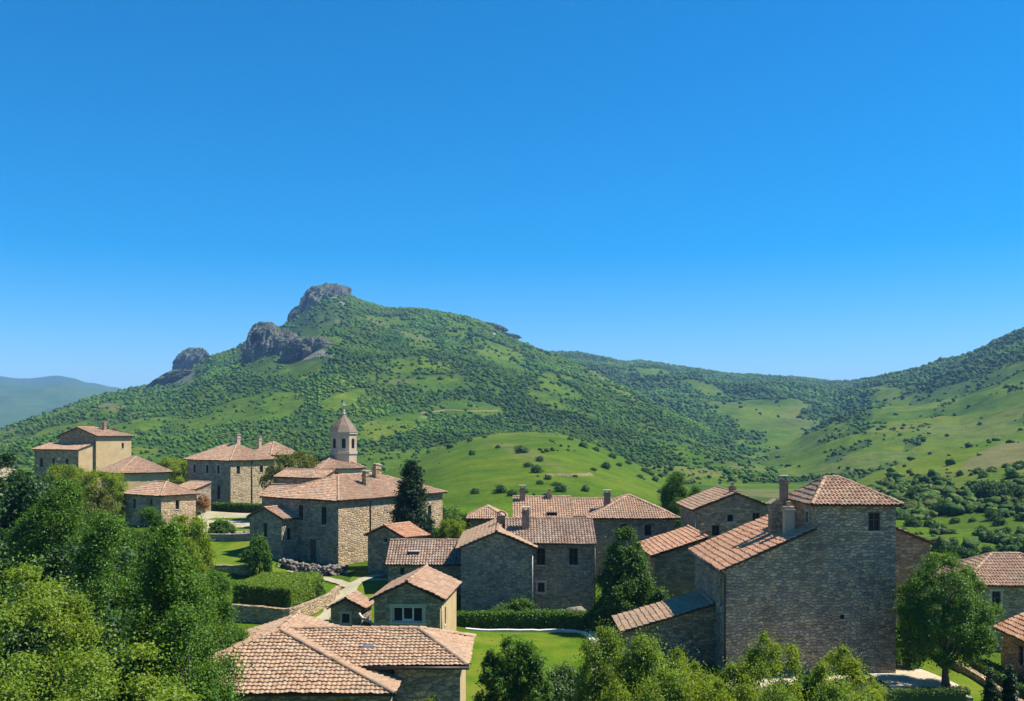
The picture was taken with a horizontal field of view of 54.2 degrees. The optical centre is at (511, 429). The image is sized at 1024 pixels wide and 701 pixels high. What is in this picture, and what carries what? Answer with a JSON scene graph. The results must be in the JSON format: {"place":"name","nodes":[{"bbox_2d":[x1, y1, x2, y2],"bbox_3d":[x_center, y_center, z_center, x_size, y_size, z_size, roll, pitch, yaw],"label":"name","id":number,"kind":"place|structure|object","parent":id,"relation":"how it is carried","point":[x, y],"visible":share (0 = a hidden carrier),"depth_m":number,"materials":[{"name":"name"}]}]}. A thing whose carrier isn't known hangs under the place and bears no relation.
{"place":"outdoors","nodes":[
{"label":"outdoors","id":0,"kind":"place"},
{"bbox_2d":[0,376,123,427],"bbox_3d":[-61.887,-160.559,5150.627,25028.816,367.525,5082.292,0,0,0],"label":"distant mountains","id":1,"kind":"structure","parent":0,"point":[22,398],"depth_m":3897.30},
{"bbox_2d":[198,511,250,531],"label":"terrace","id":2,"kind":"structure","parent":0,"point":[238,523],"depth_m":128.09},
{"bbox_2d":[207,517,238,533],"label":"shrub","id":3,"kind":"object","parent":2,"relation":"on","point":[224,526],"visible":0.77,"depth_m":108.27,"materials":[{"name":"green plant"}]},
{"bbox_2d":[316,574,383,620],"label":"garden path","id":4,"kind":"structure","parent":0,"point":[350,588],"depth_m":83.38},
{"bbox_2d":[0,295,795,483],"bbox_3d":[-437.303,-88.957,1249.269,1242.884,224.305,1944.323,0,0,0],"label":"mountain","id":5,"kind":"structure","parent":0,"point":[312,362],"depth_m":706.70,"materials":[{"name":"plant"}]},
{"bbox_2d":[145,369,196,386],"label":"rock outcrop","id":6,"kind":"object","parent":5,"relation":"on","point":[170,377],"visible":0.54,"depth_m":1188.09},
{"bbox_2d":[172,347,209,370],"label":"rock outcrop","id":7,"kind":"object","parent":5,"relation":"on","point":[188,358],"visible":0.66,"depth_m":1641.13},
{"bbox_2d":[240,324,297,366],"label":"rock outcrop","id":8,"kind":"object","parent":5,"relation":"on","point":[267,341],"visible":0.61,"depth_m":972.95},
{"bbox_2d":[280,336,332,361],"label":"rock outcrop","id":9,"kind":"object","parent":5,"relation":"on","point":[298,348],"visible":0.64,"depth_m":906.54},
{"bbox_2d":[298,283,352,309],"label":"rock outcrop","id":10,"kind":"object","parent":5,"relation":"on","point":[312,296],"visible":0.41,"depth_m":1466.44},
{"bbox_2d":[0,294,807,483],"bbox_3d":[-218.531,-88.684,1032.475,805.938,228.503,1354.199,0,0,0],"label":"mountain woods","id":11,"kind":"object","parent":5,"relation":"on","point":[220,367],"visible":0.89,"depth_m":763.82,"materials":[{"name":"plant"}]},
{"bbox_2d":[0,461,1000,689],"bbox_3d":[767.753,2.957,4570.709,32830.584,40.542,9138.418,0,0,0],"label":"ground","id":12,"kind":"structure","parent":0,"point":[762,492],"depth_m":115.80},
{"bbox_2d":[0,444,63,557],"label":"oak tree","id":13,"kind":"object","parent":12,"relation":"on","point":[10,458],"visible":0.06,"depth_m":85.79,"materials":[{"name":"green plant"}]},
{"bbox_2d":[0,455,86,608],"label":"oak tree","id":14,"kind":"object","parent":12,"relation":"on","point":[22,491],"visible":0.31,"depth_m":69.97,"materials":[{"name":"green plant"}]},
{"bbox_2d":[0,475,98,607],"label":"birch tree","id":15,"kind":"object","parent":12,"relation":"on","point":[52,516],"visible":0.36,"depth_m":58.89,"materials":[{"name":"green plant"}]},
{"bbox_2d":[40,460,86,505],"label":"lime tree","id":16,"kind":"object","parent":12,"relation":"on","point":[72,472],"visible":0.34,"depth_m":126.72,"materials":[{"name":"green plant"}]},
{"bbox_2d":[0,542,142,700],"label":"maple tree","id":17,"kind":"object","parent":12,"relation":"on","point":[39,613],"visible":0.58,"depth_m":34.31,"materials":[{"name":"green plant"}]},
{"bbox_2d":[0,585,149,700],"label":"oak tree","id":18,"kind":"object","parent":12,"relation":"on","point":[106,618],"visible":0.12,"depth_m":39.93,"materials":[{"name":"green plant"}]},
{"bbox_2d":[0,524,150,652],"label":"oak tree","id":19,"kind":"object","parent":12,"relation":"on","point":[58,555],"visible":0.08,"depth_m":51.78,"materials":[{"name":"green plant"}]},
{"bbox_2d":[31,422,134,489],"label":"village house","id":20,"kind":"structure","parent":12,"relation":"on","point":[95,447],"depth_m":151.60,"materials":[{"name":"brown stone"}]},
{"bbox_2d":[73,478,119,531],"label":"olive tree","id":21,"kind":"object","parent":12,"relation":"on","point":[100,493],"visible":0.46,"depth_m":107.98,"materials":[{"name":"green plant"}]},
{"bbox_2d":[44,504,152,651],"bbox_3d":[-18.444,9.393,46.201,6.604,11.952,7.812,0,0,21],"label":"birch tree","id":22,"kind":"object","parent":12,"relation":"on","point":[95,558],"visible":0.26,"depth_m":45.49,"materials":[{"name":"green plant"}]},
{"bbox_2d":[74,467,133,518],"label":"lime tree","id":23,"kind":"object","parent":12,"relation":"on","point":[115,484],"visible":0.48,"depth_m":121.34,"materials":[{"name":"green plant"}]},
{"bbox_2d":[0,614,217,700],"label":"maple tree","id":24,"kind":"object","parent":12,"relation":"on","point":[96,684],"visible":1,"depth_m":27.16,"materials":[{"name":"green plant"}]},
{"bbox_2d":[78,522,149,624],"bbox_3d":[-21.444,10.107,54.226,8.223,10.244,6.951,0,0,41],"label":"birch tree","id":25,"kind":"object","parent":12,"relation":"on","point":[128,540],"visible":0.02,"depth_m":53.78,"materials":[{"name":"green plant"}]},
{"bbox_2d":[97,455,172,506],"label":"village house","id":26,"kind":"structure","parent":12,"relation":"on","point":[141,471],"depth_m":140.77,"materials":[{"name":"tile"}]},
{"bbox_2d":[126,505,169,574],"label":"birch tree","id":27,"kind":"object","parent":12,"relation":"on","point":[148,514],"visible":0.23,"depth_m":83.65,"materials":[{"name":"green plant"}]},
{"bbox_2d":[123,480,199,525],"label":"village house","id":28,"kind":"structure","parent":12,"relation":"on","point":[172,497],"depth_m":120.44,"materials":[{"name":"grey stone"}]},
{"bbox_2d":[153,453,186,484],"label":"lime tree","id":29,"kind":"object","parent":12,"relation":"on","point":[176,475],"visible":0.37,"depth_m":168.74,"materials":[{"name":"green plant"}]},
{"bbox_2d":[145,508,219,576],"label":"lime tree","id":30,"kind":"object","parent":12,"relation":"on","point":[202,549],"visible":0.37,"depth_m":78.96,"materials":[{"name":"green plant"}]},
{"bbox_2d":[127,596,244,700],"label":"birch tree","id":31,"kind":"object","parent":12,"relation":"on","point":[185,616],"visible":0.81,"depth_m":34.72,"materials":[{"name":"green plant"}]},
{"bbox_2d":[104,518,268,700],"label":"birch tree","id":32,"kind":"object","parent":12,"relation":"on","point":[171,572],"visible":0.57,"depth_m":37.11,"materials":[{"name":"green plant"}]},
{"bbox_2d":[180,480,211,513],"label":"village house","id":33,"kind":"structure","parent":12,"relation":"on","point":[203,487],"depth_m":132.18,"materials":[{"name":"tile"}]},
{"bbox_2d":[165,567,257,659],"bbox_3d":[-13.435,10.677,44.108,5.709,9.226,5.364,0,0,-44],"label":"birch tree","id":34,"kind":"object","parent":12,"relation":"on","point":[237,634],"visible":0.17,"depth_m":43.95,"materials":[{"name":"green plant"}]},
{"bbox_2d":[190,533,249,541],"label":"garden wall","id":35,"kind":"structure","parent":12,"relation":"on","point":[231,537],"depth_m":106.19,"materials":[{"name":"grey stone"}]},
{"bbox_2d":[207,565,249,575],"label":"terrace wall","id":36,"kind":"structure","parent":12,"relation":"on","point":[238,569],"depth_m":90.30,"materials":[{"name":"beige stone"}]},
{"bbox_2d":[183,434,276,503],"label":"village house","id":37,"kind":"structure","parent":12,"relation":"on","point":[229,471],"depth_m":142.68,"materials":[{"name":"grey stone"}]},
{"bbox_2d":[211,502,261,512],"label":"hedge","id":38,"kind":"object","parent":12,"relation":"on","point":[240,507],"visible":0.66,"depth_m":132.47,"materials":[{"name":"green plant"}]},
{"bbox_2d":[243,530,275,576],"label":"sapling","id":39,"kind":"object","parent":12,"relation":"on","point":[258,545],"visible":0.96,"depth_m":89.65,"materials":[{"name":"green plant"}]},
{"bbox_2d":[253,437,296,469],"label":"village house","id":40,"kind":"structure","parent":12,"relation":"on","point":[271,447],"depth_m":153.57,"materials":[{"name":"tile"}]},
{"bbox_2d":[210,541,342,572],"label":"lawn","id":41,"kind":"structure","parent":12,"relation":"on","point":[228,553],"depth_m":98.53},
{"bbox_2d":[276,558,348,575],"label":"rubble","id":42,"kind":"object","parent":41,"relation":"on","point":[327,570],"visible":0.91,"depth_m":90.71,"materials":[{"name":"stone"}]},
{"bbox_2d":[232,571,324,607],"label":"hedge","id":43,"kind":"object","parent":12,"relation":"on","point":[283,589],"visible":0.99,"depth_m":76.46,"materials":[{"name":"green plant"}]},
{"bbox_2d":[258,483,298,507],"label":"village house","id":44,"kind":"structure","parent":12,"relation":"on","point":[272,487],"depth_m":110.33,"materials":[{"name":"tile"}]},
{"bbox_2d":[226,585,340,623],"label":"retaining wall","id":45,"kind":"structure","parent":12,"relation":"on","point":[262,614],"depth_m":74.56,"materials":[{"name":"beige stone"}]},
{"bbox_2d":[254,444,323,507],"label":"olive tree","id":46,"kind":"object","parent":12,"relation":"on","point":[271,471],"visible":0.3,"depth_m":124.58,"materials":[{"name":"green plant"}]},
{"bbox_2d":[274,468,341,483],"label":"village house","id":47,"kind":"structure","parent":12,"relation":"on","point":[294,475],"depth_m":115.66,"materials":[{"name":"tile"}]},
{"bbox_2d":[163,611,476,700],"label":"long house","id":48,"kind":"structure","parent":12,"relation":"on","point":[309,658],"depth_m":42.40,"materials":[{"name":"tile"}]},
{"bbox_2d":[315,401,366,473],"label":"church","id":49,"kind":"structure","parent":12,"relation":"on","point":[342,458],"depth_m":127.04,"materials":[{"name":"stone"}]},
{"bbox_2d":[246,463,447,564],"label":"manor house","id":50,"kind":"structure","parent":12,"relation":"on","point":[333,519],"depth_m":97.63,"materials":[{"name":"grey stone"}]},
{"bbox_2d":[313,571,387,623],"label":"lawn","id":51,"kind":"structure","parent":12,"relation":"on","point":[368,589],"depth_m":84.43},
{"bbox_2d":[326,591,373,625],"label":"garden hut","id":52,"kind":"object","parent":51,"relation":"on","point":[346,609],"visible":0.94,"depth_m":71.91,"materials":[{"name":"brown stone"}]},
{"bbox_2d":[364,521,429,574],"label":"garden shed","id":53,"kind":"structure","parent":12,"relation":"on","point":[379,538],"depth_m":89.64,"materials":[{"name":"grey stone"}]},
{"bbox_2d":[387,459,438,538],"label":"conifer","id":54,"kind":"object","parent":12,"relation":"on","point":[410,505],"visible":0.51,"depth_m":93.24,"materials":[{"name":"green plant"}]},
{"bbox_2d":[369,564,461,630],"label":"cottage","id":55,"kind":"structure","parent":12,"relation":"on","point":[424,595],"depth_m":65.94,"materials":[{"name":"tile"}]},
{"bbox_2d":[389,604,426,624],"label":"window","id":56,"kind":"structure","parent":55,"relation":"in","point":[405,614],"depth_m":65.90,"materials":[{"name":"black glass"}]},
{"bbox_2d":[436,516,466,538],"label":"shrub","id":57,"kind":"object","parent":12,"relation":"on","point":[444,532],"visible":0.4,"depth_m":96.68,"materials":[{"name":"green plant"}]},
{"bbox_2d":[466,504,507,528],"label":"cottage","id":58,"kind":"structure","parent":12,"relation":"on","point":[486,513],"depth_m":105.09,"materials":[{"name":"tile"}]},
{"bbox_2d":[385,506,596,611],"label":"farmhouse","id":59,"kind":"object","parent":12,"relation":"on","point":[544,562],"visible":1,"depth_m":79.60,"materials":[{"name":"stone"}]},
{"bbox_2d":[504,595,537,610],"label":"shrub","id":60,"kind":"object","parent":12,"relation":"on","point":[520,604],"visible":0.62,"depth_m":76.21,"materials":[{"name":"green plant"}]},
{"bbox_2d":[456,608,591,628],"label":"hedge","id":61,"kind":"object","parent":12,"relation":"on","point":[535,619],"visible":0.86,"depth_m":74.88,"materials":[{"name":"green plant"}]},
{"bbox_2d":[463,629,591,700],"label":"lawn","id":62,"kind":"structure","parent":12,"relation":"on","point":[557,648],"depth_m":67.29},
{"bbox_2d":[472,634,559,700],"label":"shrub","id":63,"kind":"object","parent":62,"relation":"on","point":[501,682],"visible":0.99,"depth_m":51.33,"materials":[{"name":"green plant"}]},
{"bbox_2d":[532,658,591,700],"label":"shrub","id":64,"kind":"object","parent":62,"relation":"on","point":[559,684],"visible":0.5,"depth_m":52.36,"materials":[{"name":"green plant"}]},
{"bbox_2d":[466,627,594,640],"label":"kerb","id":65,"kind":"structure","parent":12,"relation":"on","point":[586,634],"depth_m":73.53,"materials":[{"name":"white stone"}]},
{"bbox_2d":[513,485,572,518],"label":"back house","id":66,"kind":"structure","parent":12,"relation":"on","point":[548,504],"depth_m":93.80,"materials":[{"name":"tile"}]},
{"bbox_2d":[551,616,629,700],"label":"shrub","id":67,"kind":"object","parent":12,"relation":"on","point":[587,684],"visible":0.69,"depth_m":45.58,"materials":[{"name":"green plant"}]},
{"bbox_2d":[583,595,617,631],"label":"shrub","id":68,"kind":"object","parent":12,"relation":"on","point":[593,618],"visible":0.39,"depth_m":73.37,"materials":[{"name":"green plant"}]},
{"bbox_2d":[593,668,652,700],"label":"shrub","id":69,"kind":"object","parent":12,"relation":"on","point":[615,686],"visible":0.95,"depth_m":37.73,"materials":[{"name":"green plant"}]},
{"bbox_2d":[571,490,680,578],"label":"hipped house","id":70,"kind":"structure","parent":12,"relation":"on","point":[607,513],"depth_m":95.00,"materials":[{"name":"tile"}]},
{"bbox_2d":[591,525,670,626],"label":"pointed tree","id":71,"kind":"object","parent":12,"relation":"on","point":[621,587],"visible":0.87,"depth_m":72.24,"materials":[{"name":"green plant"}]},
{"bbox_2d":[596,621,678,700],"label":"shrub","id":72,"kind":"object","parent":12,"relation":"on","point":[646,654],"visible":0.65,"depth_m":43.47,"materials":[{"name":"green plant"}]},
{"bbox_2d":[612,589,715,663],"bbox_3d":[9.793,13.183,65.300,6.086,4.835,5.100,0,0,0],"label":"lean to shed","id":73,"kind":"object","parent":12,"relation":"on","point":[684,619],"visible":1,"depth_m":63.00,"materials":[{"name":"grey stone"}]},
{"bbox_2d":[632,656,697,700],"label":"shrub","id":74,"kind":"object","parent":12,"relation":"on","point":[673,691],"visible":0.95,"depth_m":37.72,"materials":[{"name":"green plant"}]},
{"bbox_2d":[640,524,708,603],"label":"lean to house","id":75,"kind":"structure","parent":12,"relation":"on","point":[672,559],"depth_m":76.20,"materials":[{"name":"grey stone"}]},
{"bbox_2d":[657,470,697,528],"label":"poplar tree","id":76,"kind":"object","parent":12,"relation":"on","point":[668,498],"visible":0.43,"depth_m":111.49,"materials":[{"name":"green plant"}]},
{"bbox_2d":[661,641,704,690],"bbox_3d":[7.741,12.607,46.777,4.369,5.568,3.888,0,0,-25],"label":"shrub","id":77,"kind":"object","parent":12,"relation":"on","point":[679,655],"visible":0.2,"depth_m":46.77,"materials":[{"name":"green plant"}]},
{"bbox_2d":[668,651,730,700],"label":"shrub","id":78,"kind":"object","parent":12,"relation":"on","point":[695,665],"visible":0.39,"depth_m":43.11,"materials":[{"name":"green plant"}]},
{"bbox_2d":[676,660,732,700],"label":"shrub","id":79,"kind":"object","parent":12,"relation":"on","point":[694,689],"visible":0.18,"depth_m":39.67,"materials":[{"name":"green plant"}]},
{"bbox_2d":[689,667,742,700],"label":"shrub","id":80,"kind":"object","parent":12,"relation":"on","point":[718,685],"visible":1,"depth_m":37.20,"materials":[{"name":"green plant"}]},
{"bbox_2d":[676,482,767,539],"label":"gabled house","id":81,"kind":"structure","parent":12,"relation":"on","point":[717,510],"depth_m":85.00,"materials":[{"name":"grey stone"}]},
{"bbox_2d":[703,657,765,700],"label":"shrub","id":82,"kind":"object","parent":12,"relation":"on","point":[724,676],"visible":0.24,"depth_m":45.04,"materials":[{"name":"green plant"}]},
{"bbox_2d":[725,664,770,700],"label":"shrub","id":83,"kind":"object","parent":12,"relation":"on","point":[745,684],"visible":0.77,"depth_m":40.98,"materials":[{"name":"green plant"}]},
{"bbox_2d":[725,621,809,700],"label":"shrub","id":84,"kind":"object","parent":12,"relation":"on","point":[758,665],"visible":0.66,"depth_m":43.70,"materials":[{"name":"green plant"}]},
{"bbox_2d":[738,668,817,700],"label":"shrub","id":85,"kind":"object","parent":12,"relation":"on","point":[776,691],"visible":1,"depth_m":36.73,"materials":[{"name":"green plant"}]},
{"bbox_2d":[785,662,832,700],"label":"shrub","id":86,"kind":"object","parent":12,"relation":"on","point":[805,679],"visible":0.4,"depth_m":46.53,"materials":[{"name":"green plant"}]},
{"bbox_2d":[687,475,935,674],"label":"tower house","id":87,"kind":"structure","parent":12,"relation":"on","point":[818,567],"depth_m":60.00,"materials":[{"name":"grey stone"}]},
{"bbox_2d":[867,513,881,532],"bbox_3d":[21.740,5.550,60.075,0.860,1.200,0.250,0,0,0],"label":"window","id":88,"kind":"structure","parent":87,"relation":"in","point":[873,518],"depth_m":60.18,"materials":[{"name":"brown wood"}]},
{"bbox_2d":[805,667,885,700],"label":"shrub","id":89,"kind":"object","parent":12,"relation":"on","point":[824,691],"visible":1,"depth_m":39.66,"materials":[{"name":"green plant"}]},
{"bbox_2d":[802,638,896,700],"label":"shrub","id":90,"kind":"object","parent":12,"relation":"on","point":[854,672],"visible":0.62,"depth_m":45.72,"materials":[{"name":"green plant"}]},
{"bbox_2d":[849,673,892,700],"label":"shrub","id":91,"kind":"object","parent":12,"relation":"on","point":[877,685],"visible":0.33,"depth_m":49.00,"materials":[{"name":"green plant"}]},
{"bbox_2d":[851,684,971,700],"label":"hedge","id":92,"kind":"object","parent":12,"relation":"on","point":[952,693],"visible":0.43,"depth_m":53.68,"materials":[{"name":"green plant"}]},
{"bbox_2d":[896,618,929,669],"bbox_3d":[24.381,13.422,61.942,3.267,3.948,3.513,0,0,22],"label":"shrub","id":93,"kind":"object","parent":12,"relation":"on","point":[908,659],"visible":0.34,"depth_m":61.25,"materials":[{"name":"green plant"}]},
{"bbox_2d":[949,672,1000,700],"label":"lawn","id":94,"kind":"structure","parent":12,"relation":"on","point":[973,685],"depth_m":58.30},
{"bbox_2d":[887,546,1016,687],"bbox_3d":[24.827,10.798,56.831,6.475,8.748,7.146,0,0,35],"label":"yard tree","id":95,"kind":"object","parent":94,"relation":"on","point":[925,624],"visible":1,"depth_m":55.77,"materials":[{"name":"green plant"}]},
{"bbox_2d":[968,657,1023,699],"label":"hedge","id":96,"kind":"object","parent":94,"relation":"on","point":[979,667],"visible":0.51,"depth_m":59.68,"materials":[{"name":"green plant"}]},
{"bbox_2d":[930,552,1023,650],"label":"side house","id":97,"kind":"structure","parent":12,"relation":"on","point":[1005,570],"depth_m":75.40,"materials":[{"name":"tile"}]},
{"bbox_2d":[951,661,1023,700],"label":"garden wall","id":98,"kind":"structure","parent":12,"relation":"on","point":[976,676],"depth_m":59.47,"materials":[{"name":"beige stone"}]},
{"bbox_2d":[980,668,1000,700],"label":"cypress","id":99,"kind":"object","parent":12,"relation":"on","point":[990,690],"visible":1,"depth_m":47.86,"materials":[{"name":"green plant"}]},
{"bbox_2d":[993,612,1023,675],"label":"side house","id":100,"kind":"structure","parent":12,"relation":"on","point":[1012,639],"depth_m":60.86,"materials":[{"name":"beige stone"}]},
{"bbox_2d":[999,663,1019,700],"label":"cypress","id":101,"kind":"object","parent":12,"relation":"on","point":[1009,686],"visible":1,"depth_m":47.88,"materials":[{"name":"green plant"}]},
{"bbox_2d":[0,0,1023,388],"label":"sky","id":102,"kind":"structure","parent":0,"point":[831,190],"materials":[{"name":"blue"}]},
{"bbox_2d":[382,432,690,516],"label":"grassy hill","id":103,"kind":"structure","parent":0,"point":[458,473],"depth_m":243.63,"materials":[{"name":"plant"}]},
{"bbox_2d":[394,434,663,495],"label":"hill scrub","id":104,"kind":"object","parent":103,"relation":"on","point":[581,444],"visible":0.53,"depth_m":333.01,"materials":[{"name":"green plant"}]},
{"bbox_2d":[577,355,862,460],"bbox_3d":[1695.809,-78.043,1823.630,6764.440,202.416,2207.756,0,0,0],"label":"ridge","id":105,"kind":"structure","parent":0,"point":[784,428],"depth_m":1081.63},
{"bbox_2d":[757,339,1023,482],"bbox_3d":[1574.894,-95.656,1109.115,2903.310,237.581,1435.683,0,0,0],"label":"mountain flank","id":106,"kind":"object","parent":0,"point":[961,428],"visible":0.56,"depth_m":624.41,"materials":[{"name":"plant"}]},
{"bbox_2d":[550,327,1023,481],"bbox_3d":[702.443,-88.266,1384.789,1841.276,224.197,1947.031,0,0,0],"label":"woods","id":107,"kind":"object","parent":106,"relation":"on","point":[805,389],"visible":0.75,"depth_m":1262.46,"materials":[{"name":"plant"}]},
{"bbox_2d":[869,663,957,690],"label":"patio","id":108,"kind":"structure","parent":0,"point":[904,677],"depth_m":58.85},
{"bbox_2d":[857,434,1023,555],"bbox_3d":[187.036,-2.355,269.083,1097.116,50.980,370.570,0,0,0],"label":"hillside","id":109,"kind":"structure","parent":0,"point":[997,454],"depth_m":278.78,"materials":[{"name":"plant"}]},
{"bbox_2d":[855,436,1023,553],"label":"slope scrub","id":110,"kind":"object","parent":109,"relation":"on","point":[964,500],"visible":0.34,"depth_m":186.27,"materials":[{"name":"green plant"}]},
{"bbox_2d":[966,479,998,497],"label":"bush","id":111,"kind":"object","parent":109,"relation":"on","point":[986,490],"visible":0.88,"depth_m":190.85,"materials":[{"name":"green plant"}]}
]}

